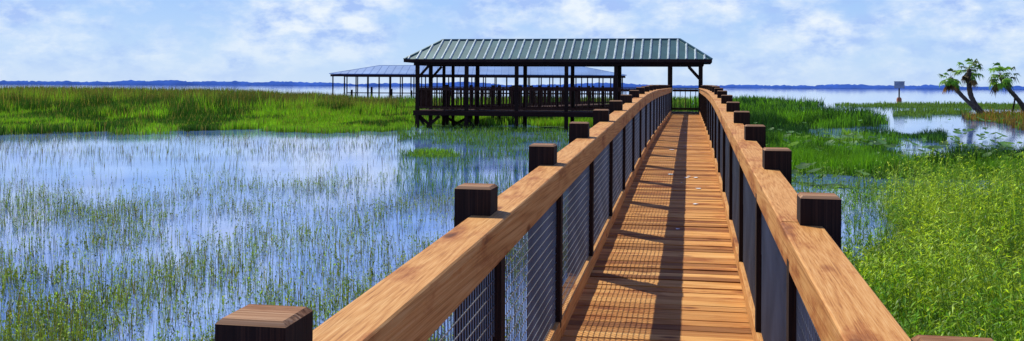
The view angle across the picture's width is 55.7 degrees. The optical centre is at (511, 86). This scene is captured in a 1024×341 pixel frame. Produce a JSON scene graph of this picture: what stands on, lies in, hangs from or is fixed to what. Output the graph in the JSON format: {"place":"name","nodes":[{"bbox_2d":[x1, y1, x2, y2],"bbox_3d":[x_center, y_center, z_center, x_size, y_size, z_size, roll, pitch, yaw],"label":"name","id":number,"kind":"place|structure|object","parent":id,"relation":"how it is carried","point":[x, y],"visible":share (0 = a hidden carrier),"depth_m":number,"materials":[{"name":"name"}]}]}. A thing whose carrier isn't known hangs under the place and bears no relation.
{"place":"outdoors","nodes":[
{"label":"outdoors","id":0,"kind":"place"},
{"bbox_2d":[0,84,1023,340],"bbox_3d":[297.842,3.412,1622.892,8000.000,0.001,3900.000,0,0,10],"label":"water","id":1,"kind":"structure","parent":0,"point":[128,172],"depth_m":16.63,"materials":[{"name":"blue liquid"}]},
{"bbox_2d":[0,129,568,340],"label":"sparse reeds","id":2,"kind":"object","parent":1,"relation":"on","point":[152,255],"visible":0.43,"depth_m":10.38,"materials":[{"name":"green plant"}]},
{"bbox_2d":[0,83,689,134],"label":"reed bed","id":3,"kind":"object","parent":1,"relation":"on","point":[32,109],"visible":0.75,"depth_m":50.84,"materials":[{"name":"green plant"}]},
{"bbox_2d":[405,146,459,157],"bbox_3d":[-2.019,1.718,25.423,1.554,0.242,2.876,0,0,-10],"label":"grass tuft","id":4,"kind":"object","parent":1,"relation":"on","point":[437,151],"visible":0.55,"depth_m":25.34,"materials":[{"name":"green plant"}]},
{"bbox_2d":[329,65,625,96],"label":"boathouse","id":5,"kind":"object","parent":1,"relation":"in","point":[402,71],"visible":0.56,"depth_m":160.78,"materials":[{"name":"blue metal"}]},
{"bbox_2d":[394,121,579,197],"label":"shallow grass","id":6,"kind":"structure","parent":1,"relation":"on","point":[451,137],"depth_m":28.35,"materials":[{"name":"green plant"}]},
{"bbox_2d":[403,38,712,129],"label":"pavilion","id":7,"kind":"structure","parent":1,"relation":"in","point":[617,54],"depth_m":40.68,"materials":[{"name":"green metal"}]},
{"bbox_2d":[792,154,985,337],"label":"shore weeds","id":8,"kind":"object","parent":1,"relation":"on","point":[913,320],"visible":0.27,"depth_m":10.06,"materials":[{"name":"green plant"}]},
{"bbox_2d":[755,112,1023,187],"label":"lily pads","id":9,"kind":"object","parent":1,"relation":"on","point":[802,165],"visible":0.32,"depth_m":26.85,"materials":[{"name":"green plant"}]},
{"bbox_2d":[0,0,1023,86],"label":"sky","id":10,"kind":"structure","parent":0,"point":[749,42],"materials":[{"name":"blue"}]},
{"bbox_2d":[5,102,1023,316],"bbox_3d":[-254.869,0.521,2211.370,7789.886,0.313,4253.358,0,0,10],"label":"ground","id":11,"kind":"structure","parent":0,"point":[480,125],"depth_m":43.47,"materials":[{"name":"green plant"}]},
{"bbox_2d":[0,80,1023,89],"bbox_3d":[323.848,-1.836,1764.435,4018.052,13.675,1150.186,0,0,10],"label":"distant wood","id":12,"kind":"object","parent":11,"relation":"on","point":[631,85],"visible":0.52,"depth_m":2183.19,"materials":[{"name":"green plant"}]},
{"bbox_2d":[445,85,613,125],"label":"pier","id":13,"kind":"structure","parent":11,"relation":"on","point":[539,96],"depth_m":49.89,"materials":[{"name":"brown wood"}]},
{"bbox_2d":[215,85,993,340],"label":"boardwalk","id":14,"kind":"structure","parent":11,"relation":"on","point":[749,249],"depth_m":5.58,"materials":[{"name":"brown wood"}]},
{"bbox_2d":[894,81,904,101],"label":"sign","id":15,"kind":"object","parent":11,"relation":"on","point":[899,84],"visible":0.88,"depth_m":131.86,"materials":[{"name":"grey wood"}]},
{"bbox_2d":[939,68,981,113],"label":"palm tree","id":16,"kind":"object","parent":11,"relation":"on","point":[951,83],"visible":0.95,"depth_m":64.18,"materials":[{"name":"green plant"}]},
{"bbox_2d":[953,58,983,110],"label":"palm tree","id":17,"kind":"object","parent":11,"relation":"on","point":[968,79],"visible":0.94,"depth_m":64.91,"materials":[{"name":"green plant"}]},
{"bbox_2d":[986,62,1023,110],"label":"palm tree","id":18,"kind":"object","parent":11,"relation":"on","point":[1005,83],"visible":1,"depth_m":64.17,"materials":[{"name":"green plant"}]},
{"bbox_2d":[689,94,1023,181],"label":"marsh grass","id":19,"kind":"structure","parent":0,"point":[784,115],"depth_m":34.96,"materials":[{"name":"green plant"}]},
{"bbox_2d":[842,135,1023,340],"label":"shore grass","id":20,"kind":"structure","parent":0,"point":[999,194],"depth_m":8.05,"materials":[{"name":"green plant"}]}
]}

